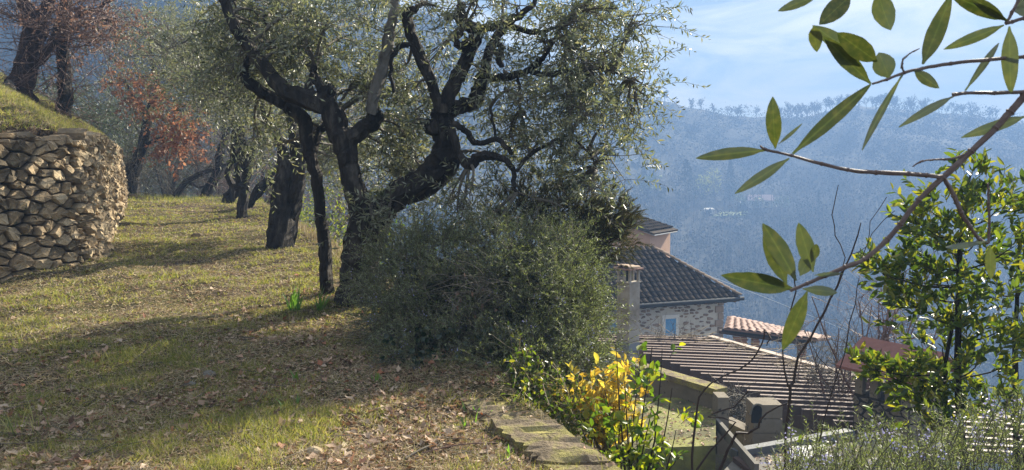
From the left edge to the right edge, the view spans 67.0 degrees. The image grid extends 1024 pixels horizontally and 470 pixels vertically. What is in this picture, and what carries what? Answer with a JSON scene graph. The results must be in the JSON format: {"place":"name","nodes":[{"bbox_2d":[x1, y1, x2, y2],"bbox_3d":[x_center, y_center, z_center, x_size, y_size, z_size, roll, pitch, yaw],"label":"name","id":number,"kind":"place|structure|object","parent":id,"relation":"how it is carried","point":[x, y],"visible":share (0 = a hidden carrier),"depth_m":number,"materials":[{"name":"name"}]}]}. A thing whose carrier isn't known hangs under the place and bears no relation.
{"place":"outdoors","nodes":[
{"label":"outdoors","id":0,"kind":"place"},
{"bbox_2d":[127,192,264,203],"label":"crest grass","id":1,"kind":"structure","parent":0,"point":[171,195],"depth_m":21.43,"materials":[{"name":"green plant"}]},
{"bbox_2d":[0,74,733,469],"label":"ground","id":2,"kind":"structure","parent":0,"point":[494,389],"depth_m":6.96,"materials":[{"name":"green plant"}]},
{"bbox_2d":[0,398,59,441],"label":"grass tuft","id":3,"kind":"object","parent":2,"relation":"on","point":[11,426],"visible":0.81,"depth_m":4.32,"materials":[{"name":"green plant"}]},
{"bbox_2d":[2,69,92,118],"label":"olive tree","id":4,"kind":"object","parent":2,"relation":"on","point":[49,87],"depth_m":25.24,"materials":[{"name":"green plant"}]},
{"bbox_2d":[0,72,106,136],"bbox_3d":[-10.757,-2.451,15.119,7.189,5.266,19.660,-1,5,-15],"label":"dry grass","id":5,"kind":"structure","parent":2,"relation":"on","point":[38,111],"depth_m":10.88,"materials":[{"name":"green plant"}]},
{"bbox_2d":[0,72,108,138],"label":"bank grass","id":6,"kind":"structure","parent":2,"relation":"on","point":[41,114],"depth_m":10.58,"materials":[{"name":"green plant"}]},
{"bbox_2d":[0,128,128,281],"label":"dry stone wall","id":7,"kind":"structure","parent":2,"relation":"on","point":[64,193],"depth_m":9.21,"materials":[{"name":"grey stone"}]},
{"bbox_2d":[0,0,160,134],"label":"oak tree","id":8,"kind":"object","parent":2,"relation":"on","point":[27,59],"visible":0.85,"depth_m":13.80,"materials":[{"name":"brown plant"}]},
{"bbox_2d":[33,58,138,153],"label":"olive tree","id":9,"kind":"object","parent":2,"relation":"on","point":[107,115],"visible":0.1,"depth_m":23.82,"materials":[{"name":"green plant"}]},
{"bbox_2d":[34,66,189,194],"bbox_3d":[-14.169,-3.681,26.827,6.699,4.883,5.021,3,5,31],"label":"olive tree","id":10,"kind":"object","parent":2,"relation":"on","point":[113,110],"visible":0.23,"depth_m":26.64,"materials":[{"name":"green plant"}]},
{"bbox_2d":[0,0,227,132],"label":"tree","id":11,"kind":"object","parent":2,"relation":"on","point":[63,104],"visible":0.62,"depth_m":14.26,"materials":[{"name":"brown plant"}]},
{"bbox_2d":[85,375,147,394],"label":"grass tuft","id":12,"kind":"object","parent":2,"relation":"on","point":[114,387],"visible":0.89,"depth_m":5.03,"materials":[{"name":"green plant"}]},
{"bbox_2d":[75,60,209,195],"bbox_3d":[-16.407,-3.139,33.878,7.290,9.762,8.474,-3,5,-36],"label":"bare scrub tree","id":13,"kind":"object","parent":2,"relation":"on","point":[151,187],"visible":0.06,"depth_m":33.86,"materials":[{"name":"brown plant"}]},
{"bbox_2d":[103,126,189,195],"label":"olive tree","id":14,"kind":"object","parent":2,"relation":"on","point":[178,180],"visible":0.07,"depth_m":32.61,"materials":[{"name":"green plant"}]},
{"bbox_2d":[81,25,227,196],"bbox_3d":[-11.435,-3.437,23.925,5.601,6.684,5.012,1,5,13],"label":"oak tree","id":15,"kind":"object","parent":2,"relation":"on","point":[133,169],"visible":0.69,"depth_m":22.97,"materials":[{"name":"brown plant"}]},
{"bbox_2d":[71,0,250,197],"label":"olive tree","id":16,"kind":"object","parent":2,"relation":"on","point":[205,189],"visible":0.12,"depth_m":23.92,"materials":[{"name":"green plant"}]},
{"bbox_2d":[72,1,255,196],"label":"bare scrub tree","id":17,"kind":"object","parent":2,"relation":"on","point":[156,175],"visible":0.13,"depth_m":29.79,"materials":[{"name":"brown plant"}]},
{"bbox_2d":[96,1,264,203],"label":"olive tree","id":18,"kind":"object","parent":2,"relation":"on","point":[228,196],"visible":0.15,"depth_m":19.99,"materials":[{"name":"green plant"}]},
{"bbox_2d":[140,141,226,197],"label":"olive tree","id":19,"kind":"object","parent":2,"relation":"on","point":[180,182],"visible":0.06,"depth_m":37.38,"materials":[{"name":"green plant"}]},
{"bbox_2d":[183,381,195,386],"bbox_3d":[-2.107,0.978,5.060,0.086,0.040,0.050,0,4,0],"label":"rock","id":20,"kind":"object","parent":2,"relation":"on","point":[190,384],"visible":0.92,"depth_m":5.04,"materials":[{"name":"stone"}]},
{"bbox_2d":[69,0,319,217],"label":"olive tree","id":21,"kind":"object","parent":2,"relation":"on","point":[239,187],"visible":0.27,"depth_m":15.89,"materials":[{"name":"green plant"}]},
{"bbox_2d":[190,233,204,237],"bbox_3d":[-5.227,0.020,12.837,0.243,0.112,0.154,0,4,0],"label":"rock","id":22,"kind":"object","parent":2,"relation":"on","point":[194,235],"visible":0.67,"depth_m":12.80,"materials":[{"name":"stone"}]},
{"bbox_2d":[122,62,283,196],"bbox_3d":[-12.452,-2.979,32.715,7.238,9.506,7.590,0,4,0],"label":"bare scrub tree","id":23,"kind":"object","parent":2,"relation":"on","point":[223,187],"visible":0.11,"depth_m":32.44,"materials":[{"name":"brown plant"}]},
{"bbox_2d":[124,104,288,197],"bbox_3d":[-9.808,-2.082,24.777,4.923,5.282,4.733,-4,6,-43],"label":"bare tree","id":24,"kind":"object","parent":2,"relation":"on","point":[184,183],"visible":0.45,"depth_m":24.36,"materials":[{"name":"brown plant"}]},
{"bbox_2d":[202,370,216,375],"bbox_3d":[-2.051,0.940,5.237,0.101,0.046,0.062,0,4,0],"label":"rock","id":25,"kind":"object","parent":2,"relation":"on","point":[208,373],"visible":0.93,"depth_m":5.22,"materials":[{"name":"stone"}]},
{"bbox_2d":[179,134,286,195],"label":"olive tree","id":26,"kind":"object","parent":2,"relation":"on","point":[233,166],"visible":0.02,"depth_m":37.76,"materials":[{"name":"green plant"}]},
{"bbox_2d":[144,72,365,218],"bbox_3d":[-8.252,-2.102,25.869,9.136,9.592,6.630,-2,5,-29],"label":"bare scrub tree","id":27,"kind":"object","parent":2,"relation":"on","point":[262,177],"visible":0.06,"depth_m":25.84,"materials":[{"name":"brown plant"}]},
{"bbox_2d":[232,294,282,306],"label":"grass tuft","id":28,"kind":"object","parent":2,"relation":"on","point":[260,301],"visible":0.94,"depth_m":7.53,"materials":[{"name":"green plant"}]},
{"bbox_2d":[125,0,426,249],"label":"olive tree","id":29,"kind":"object","parent":2,"relation":"on","point":[288,185],"visible":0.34,"depth_m":11.80,"materials":[{"name":"green plant"}]},
{"bbox_2d":[274,394,299,409],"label":"bulb shoot","id":30,"kind":"object","parent":2,"relation":"on","point":[297,399],"visible":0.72,"depth_m":4.77,"materials":[{"name":"green plant"}]},
{"bbox_2d":[280,283,303,310],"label":"iris clump","id":31,"kind":"object","parent":2,"relation":"on","point":[295,304],"visible":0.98,"depth_m":7.27,"materials":[{"name":"green plant"}]},
{"bbox_2d":[287,371,304,381],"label":"bulb shoot","id":32,"kind":"object","parent":2,"relation":"on","point":[295,376],"visible":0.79,"depth_m":5.27,"materials":[{"name":"green plant"}]},
{"bbox_2d":[158,0,441,294],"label":"olive tree","id":33,"kind":"object","parent":2,"relation":"on","point":[304,121],"visible":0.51,"depth_m":7.96,"materials":[{"name":"green plant"}]},
{"bbox_2d":[168,40,442,247],"bbox_3d":[-6.279,-1.572,24.483,8.466,9.641,7.651,0,4,0],"label":"bare scrub tree","id":34,"kind":"object","parent":2,"relation":"on","point":[326,202],"visible":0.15,"depth_m":23.91,"materials":[{"name":"brown plant"}]},
{"bbox_2d":[0,91,616,469],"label":"fallen leaves","id":35,"kind":"object","parent":2,"relation":"on","point":[56,458],"depth_m":4.68,"materials":[{"name":"brown plant"}]},
{"bbox_2d":[0,102,621,469],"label":"leaf fragments","id":36,"kind":"object","parent":2,"relation":"on","point":[356,430],"visible":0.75,"depth_m":4.89,"materials":[{"name":"brown plant"}]},
{"bbox_2d":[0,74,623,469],"bbox_3d":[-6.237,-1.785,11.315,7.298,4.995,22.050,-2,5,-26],"label":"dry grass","id":37,"kind":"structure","parent":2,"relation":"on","point":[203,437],"depth_m":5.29,"materials":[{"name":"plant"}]},
{"bbox_2d":[306,446,323,453],"bbox_3d":[-0.998,1.095,3.914,0.090,0.045,0.060,-1,5,-15],"label":"rock","id":38,"kind":"object","parent":2,"relation":"on","point":[316,449],"visible":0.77,"depth_m":3.90,"materials":[{"name":"stone"}]},
{"bbox_2d":[248,133,386,229],"bbox_3d":[-4.276,-1.269,18.412,3.112,3.108,4.712,-4,6,-42],"label":"olive tree","id":39,"kind":"object","parent":2,"relation":"on","point":[256,195],"visible":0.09,"depth_m":18.46,"materials":[{"name":"green plant"}]},
{"bbox_2d":[307,289,330,310],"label":"iris clump","id":40,"kind":"object","parent":2,"relation":"on","point":[320,305],"visible":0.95,"depth_m":7.33,"materials":[{"name":"green plant"}]},
{"bbox_2d":[298,219,392,287],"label":"edge grass","id":41,"kind":"structure","parent":2,"relation":"on","point":[305,228],"depth_m":12.54,"materials":[{"name":"green plant"}]},
{"bbox_2d":[264,150,436,296],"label":"undergrowth","id":42,"kind":"object","parent":2,"relation":"on","point":[302,218],"visible":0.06,"depth_m":12.34,"materials":[{"name":"green plant"}]},
{"bbox_2d":[405,442,437,458],"bbox_3d":[-0.466,1.112,3.994,0.011,0.026,0.236,3,6,37],"label":"stick","id":43,"kind":"object","parent":2,"relation":"on","point":[415,452],"visible":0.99,"depth_m":3.97,"materials":[{"name":"wood"}]},
{"bbox_2d":[149,0,710,306],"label":"olive tree","id":44,"kind":"object","parent":2,"relation":"on","point":[435,172],"visible":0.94,"depth_m":7.41,"materials":[{"name":"green plant"}]},
{"bbox_2d":[378,324,516,377],"bbox_3d":[-0.491,0.917,5.777,1.129,0.610,0.820,0,4,0],"label":"ivy","id":45,"kind":"object","parent":2,"relation":"on","point":[426,340],"visible":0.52,"depth_m":5.53,"materials":[{"name":"green plant"}]},
{"bbox_2d":[421,442,496,453],"bbox_3d":[-0.272,1.110,4.057,0.429,0.030,0.008,-2,5,-26],"label":"stick","id":46,"kind":"object","parent":2,"relation":"on","point":[456,445],"visible":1,"depth_m":4.04,"materials":[{"name":"brown wood"}]},
{"bbox_2d":[403,252,517,342],"bbox_3d":[-0.364,0.539,5.760,0.967,0.823,0.949,0,4,0],"label":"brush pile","id":47,"kind":"object","parent":2,"relation":"on","point":[472,293],"visible":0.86,"depth_m":5.70,"materials":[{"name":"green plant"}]},
{"bbox_2d":[460,411,477,427],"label":"bulb shoot","id":48,"kind":"object","parent":2,"relation":"on","point":[467,421],"visible":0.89,"depth_m":4.40,"materials":[{"name":"green plant"}]},
{"bbox_2d":[314,187,647,446],"bbox_3d":[-0.316,0.688,6.214,2.781,2.141,2.667,0,4,0],"label":"rosemary bush","id":49,"kind":"object","parent":2,"relation":"on","point":[551,302],"visible":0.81,"depth_m":5.99,"materials":[{"name":"green plant"}]},
{"bbox_2d":[499,444,514,457],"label":"bulb shoot","id":50,"kind":"object","parent":2,"relation":"on","point":[508,449],"visible":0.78,"depth_m":4.00,"materials":[{"name":"green plant"}]},
{"bbox_2d":[455,391,620,469],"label":"mossy curb","id":51,"kind":"structure","parent":2,"relation":"on","point":[521,432],"depth_m":4.11,"materials":[{"name":"stone"}]},
{"bbox_2d":[488,321,603,441],"bbox_3d":[0.273,1.099,5.132,0.857,1.015,0.997,-1,5,-13],"label":"creeper","id":52,"kind":"object","parent":2,"relation":"on","point":[564,417],"visible":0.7,"depth_m":4.95,"materials":[{"name":"green plant"}]},
{"bbox_2d":[466,162,651,406],"bbox_3d":[0.446,1.078,7.685,1.873,3.613,1.296,0,4,0],"label":"heather bush","id":53,"kind":"object","parent":2,"relation":"on","point":[607,230],"visible":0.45,"depth_m":7.43,"materials":[{"name":"green plant"}]},
{"bbox_2d":[543,347,653,453],"bbox_3d":[0.596,1.632,5.241,0.598,1.725,0.634,3,5,30],"label":"yellow shrub","id":54,"kind":"object","parent":2,"relation":"on","point":[612,399],"visible":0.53,"depth_m":5.13,"materials":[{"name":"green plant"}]},
{"bbox_2d":[563,212,677,257],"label":"ochre house","id":55,"kind":"structure","parent":2,"relation":"on","point":[656,233],"depth_m":39.93,"materials":[{"name":"paint"}]},
{"bbox_2d":[615,247,844,329],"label":"overhead wire","id":56,"kind":"object","parent":55,"relation":"attached to","point":[767,298],"visible":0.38,"depth_m":61.97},
{"bbox_2d":[502,245,744,379],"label":"stone house","id":57,"kind":"structure","parent":2,"relation":"on","point":[671,288],"depth_m":33.28,"materials":[{"name":"tile"}]},
{"bbox_2d":[606,319,616,333],"bbox_3d":[4.223,4.167,31.992,0.689,1.378,0.080,-2,5,-21],"label":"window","id":58,"kind":"structure","parent":57,"relation":"in","point":[611,326],"depth_m":31.92,"materials":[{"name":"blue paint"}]},
{"bbox_2d":[661,314,679,335],"bbox_3d":[6.762,4.091,32.980,0.849,1.378,0.080,-2,5,-21],"label":"window","id":59,"kind":"structure","parent":57,"relation":"in","point":[669,324],"depth_m":32.94,"materials":[{"name":"blue glass"}]},
{"bbox_2d":[613,264,643,388],"bbox_3d":[2.912,2.832,19.473,0.510,4.241,0.580,-3,6,-37],"label":"chimney","id":60,"kind":"object","parent":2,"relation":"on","point":[631,291],"visible":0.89,"depth_m":19.25,"materials":[{"name":"concrete"}]},
{"bbox_2d":[565,341,703,469],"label":"privet shrub","id":61,"kind":"object","parent":2,"relation":"on","point":[617,452],"visible":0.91,"depth_m":4.70,"materials":[{"name":"green plant"}]},
{"bbox_2d":[620,398,715,469],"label":"mossy roof terrace","id":62,"kind":"structure","parent":2,"relation":"on","point":[701,450],"depth_m":11.43,"materials":[{"name":"beige concrete"}]},
{"bbox_2d":[628,361,758,469],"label":"parapet","id":63,"kind":"structure","parent":62,"relation":"on","point":[714,397],"depth_m":12.82,"materials":[{"name":"concrete"}]},
{"bbox_2d":[640,312,726,342],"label":"bare shrub","id":64,"kind":"object","parent":2,"relation":"on","point":[662,332],"visible":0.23,"depth_m":21.34,"materials":[{"name":"brown plant"}]},
{"bbox_2d":[729,417,744,445],"bbox_3d":[3.848,3.351,13.197,0.240,0.286,0.646,-2,5,-21],"label":"stone ledge","id":65,"kind":"object","parent":2,"relation":"on","point":[738,426],"visible":0.29,"depth_m":13.03,"materials":[{"name":"beige stone"}]},
{"bbox_2d":[691,329,791,469],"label":"bare sapling","id":66,"kind":"object","parent":2,"relation":"on","point":[720,439],"visible":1,"depth_m":3.67,"materials":[{"name":"brown plant"}]},
{"bbox_2d":[744,398,782,445],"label":"block pier","id":67,"kind":"structure","parent":2,"relation":"on","point":[770,428],"depth_m":12.07,"materials":[{"name":"concrete"}]},
{"bbox_2d":[719,316,830,412],"bbox_3d":[9.167,4.981,27.934,4.424,3.663,3.175,3,6,38],"label":"loggia","id":68,"kind":"object","parent":2,"relation":"on","point":[737,327],"visible":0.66,"depth_m":26.90,"materials":[{"name":"tile"}]},
{"bbox_2d":[725,428,893,469],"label":"flat roof","id":69,"kind":"structure","parent":2,"relation":"on","point":[738,462],"depth_m":11.16,"materials":[{"name":"concrete"}]},
{"bbox_2d":[624,398,869,469],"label":"fallen leaves","id":70,"kind":"object","parent":69,"relation":"on","point":[702,429],"visible":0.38,"depth_m":11.56,"materials":[{"name":"brown plant"}]},
{"bbox_2d":[789,445,827,459],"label":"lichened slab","id":71,"kind":"structure","parent":69,"relation":"on","point":[810,447],"depth_m":11.18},
{"bbox_2d":[596,334,1023,469],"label":"pergola","id":72,"kind":"object","parent":2,"relation":"on","point":[700,360],"visible":0.34,"depth_m":17.35,"materials":[{"name":"brown wood"}]},
{"bbox_2d":[604,316,853,380],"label":"dead vines","id":73,"kind":"object","parent":72,"relation":"on","point":[776,348],"visible":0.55,"depth_m":19.89,"materials":[{"name":"brown plant"}]},
{"bbox_2d":[770,317,884,391],"bbox_3d":[6.587,3.587,16.966,2.971,3.618,2.542,0,4,0],"label":"bare shrub","id":74,"kind":"object","parent":2,"relation":"on","point":[812,378],"visible":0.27,"depth_m":16.70,"materials":[{"name":"brown plant"}]},
{"bbox_2d":[807,279,858,468],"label":"bare sapling","id":75,"kind":"object","parent":2,"relation":"on","point":[833,370],"visible":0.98,"depth_m":3.56,"materials":[{"name":"brown plant"}]},
{"bbox_2d":[768,304,907,404],"bbox_3d":[6.612,3.520,15.627,2.789,4.180,3.423,4,6,43],"label":"bare shrub","id":76,"kind":"object","parent":2,"relation":"on","point":[823,381],"visible":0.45,"depth_m":15.85,"materials":[{"name":"brown plant"}]},
{"bbox_2d":[782,185,894,469],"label":"bare sapling","id":77,"kind":"object","parent":2,"relation":"on","point":[797,360],"visible":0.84,"depth_m":3.44,"materials":[{"name":"brown plant"}]},
{"bbox_2d":[793,405,906,469],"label":"wilted shrub","id":78,"kind":"object","parent":2,"relation":"on","point":[868,410],"visible":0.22,"depth_m":4.06,"materials":[{"name":"brown plant"}]},
{"bbox_2d":[696,0,1023,349],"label":"olive tree","id":79,"kind":"object","parent":2,"relation":"on","point":[849,52],"visible":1,"depth_m":0.71,"materials":[{"name":"green plant"}]},
{"bbox_2d":[757,377,1023,469],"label":"flowering rosemary","id":80,"kind":"object","parent":2,"relation":"on","point":[884,463],"visible":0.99,"depth_m":3.26,"materials":[{"name":"green plant"}]},
{"bbox_2d":[836,336,965,467],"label":"house","id":81,"kind":"structure","parent":2,"relation":"on","point":[863,396],"depth_m":12.99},
{"bbox_2d":[803,235,1002,408],"bbox_3d":[7.662,2.790,15.012,3.972,5.932,2.602,2,5,26],"label":"bare shrub","id":82,"kind":"object","parent":2,"relation":"on","point":[884,334],"visible":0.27,"depth_m":15.10,"materials":[{"name":"brown plant"}]},
{"bbox_2d":[844,148,1023,469],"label":"bay tree","id":83,"kind":"object","parent":2,"relation":"on","point":[969,198],"visible":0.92,"depth_m":5.95,"materials":[{"name":"green plant"}]},
{"bbox_2d":[0,0,1023,469],"bbox_3d":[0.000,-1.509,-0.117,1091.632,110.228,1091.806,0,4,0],"label":"hills","id":84,"kind":"structure","parent":0,"point":[736,138],"depth_m":291.88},
{"bbox_2d":[0,0,1023,469],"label":"woodland","id":85,"kind":"object","parent":84,"relation":"on","point":[974,120],"visible":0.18,"depth_m":267.06,"materials":[{"name":"green plant"}]},
{"bbox_2d":[633,158,644,165],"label":"farmhouse","id":86,"kind":"object","parent":84,"relation":"on","point":[637,161],"visible":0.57,"depth_m":299.69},
{"bbox_2d":[640,174,655,198],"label":"round tree","id":87,"kind":"object","parent":84,"relation":"on","point":[648,186],"visible":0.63,"depth_m":274.82,"materials":[{"name":"green plant"}]},
{"bbox_2d":[644,165,659,177],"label":"villa","id":88,"kind":"object","parent":84,"relation":"on","point":[651,170],"visible":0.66,"depth_m":293.52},
{"bbox_2d":[674,159,699,199],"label":"conifer tree","id":89,"kind":"object","parent":84,"relation":"on","point":[686,163],"visible":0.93,"depth_m":282.04,"materials":[{"name":"plant"}]},
{"bbox_2d":[695,174,711,197],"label":"yellow tree","id":90,"kind":"object","parent":84,"relation":"on","point":[701,183],"visible":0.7,"depth_m":292.18,"materials":[{"name":"plant"}]},
{"bbox_2d":[703,208,714,213],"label":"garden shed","id":91,"kind":"structure","parent":84,"relation":"on","point":[708,210],"depth_m":278.01,"materials":[{"name":"white"}]},
{"bbox_2d":[705,168,723,195],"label":"yellow tree","id":92,"kind":"object","parent":84,"relation":"on","point":[711,173],"visible":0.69,"depth_m":299.49,"materials":[{"name":"plant"}]},
{"bbox_2d":[722,159,737,202],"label":"cypress tree","id":93,"kind":"object","parent":84,"relation":"on","point":[730,170],"visible":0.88,"depth_m":298.54,"materials":[{"name":"plant"}]},
{"bbox_2d":[730,193,745,208],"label":"round tree","id":94,"kind":"object","parent":84,"relation":"on","point":[739,198],"visible":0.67,"depth_m":295.27,"materials":[{"name":"plant"}]},
{"bbox_2d":[751,196,765,210],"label":"round tree","id":95,"kind":"object","parent":84,"relation":"on","point":[758,204],"visible":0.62,"depth_m":294.59,"materials":[{"name":"plant"}]},
{"bbox_2d":[743,195,774,207],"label":"farmhouse","id":96,"kind":"object","parent":84,"relation":"on","point":[767,197],"visible":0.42,"depth_m":297.49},
{"bbox_2d":[784,102,792,117],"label":"bare tree","id":97,"kind":"object","parent":84,"relation":"on","point":[788,105],"visible":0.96,"depth_m":401.30,"materials":[{"name":"blue plant"}]},
{"bbox_2d":[575,106,1023,469],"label":"bare woodland","id":98,"kind":"object","parent":84,"relation":"on","point":[762,207],"visible":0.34,"depth_m":247.98,"materials":[{"name":"grey plant"}]},
{"bbox_2d":[810,102,820,116],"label":"bare tree","id":99,"kind":"object","parent":84,"relation":"on","point":[816,108],"visible":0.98,"depth_m":406.21,"materials":[{"name":"blue plant"}]},
{"bbox_2d":[822,96,831,109],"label":"pine tree","id":100,"kind":"object","parent":84,"relation":"on","point":[827,100],"visible":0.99,"depth_m":410.83,"materials":[{"name":"blue plant"}]},
{"bbox_2d":[861,96,870,108],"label":"bare tree","id":101,"kind":"object","parent":84,"relation":"on","point":[864,102],"visible":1,"depth_m":409.66,"materials":[{"name":"blue plant"}]},
{"bbox_2d":[871,98,879,108],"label":"bare tree","id":102,"kind":"object","parent":84,"relation":"on","point":[877,99],"visible":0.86,"depth_m":413.05,"materials":[{"name":"blue plant"}]},
{"bbox_2d":[906,95,917,104],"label":"bare tree","id":103,"kind":"object","parent":84,"relation":"on","point":[912,98],"visible":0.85,"depth_m":421.26,"materials":[{"name":"blue plant"}]},
{"bbox_2d":[918,97,931,105],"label":"bare tree","id":104,"kind":"object","parent":84,"relation":"on","point":[925,100],"visible":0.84,"depth_m":419.88,"materials":[{"name":"plant"}]},
{"bbox_2d":[966,102,976,115],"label":"bare tree","id":105,"kind":"object","parent":84,"relation":"on","point":[971,105],"visible":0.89,"depth_m":429.65,"materials":[{"name":"blue plant"}]},
{"bbox_2d":[400,0,1023,122],"label":"sky","id":106,"kind":"structure","parent":0,"point":[756,52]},
{"bbox_2d":[712,211,747,216],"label":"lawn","id":107,"kind":"structure","parent":0,"point":[731,214],"depth_m":283.62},
{"bbox_2d":[782,422,836,450],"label":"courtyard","id":108,"kind":"structure","parent":0,"point":[798,432],"depth_m":14.80,"materials":[{"name":"grey concrete"}]},
{"bbox_2d":[708,366,774,445],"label":"potted plant","id":109,"kind":"object","parent":108,"relation":"on","point":[735,399],"visible":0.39,"depth_m":14.44,"materials":[{"name":"brown plant"}]}
]}

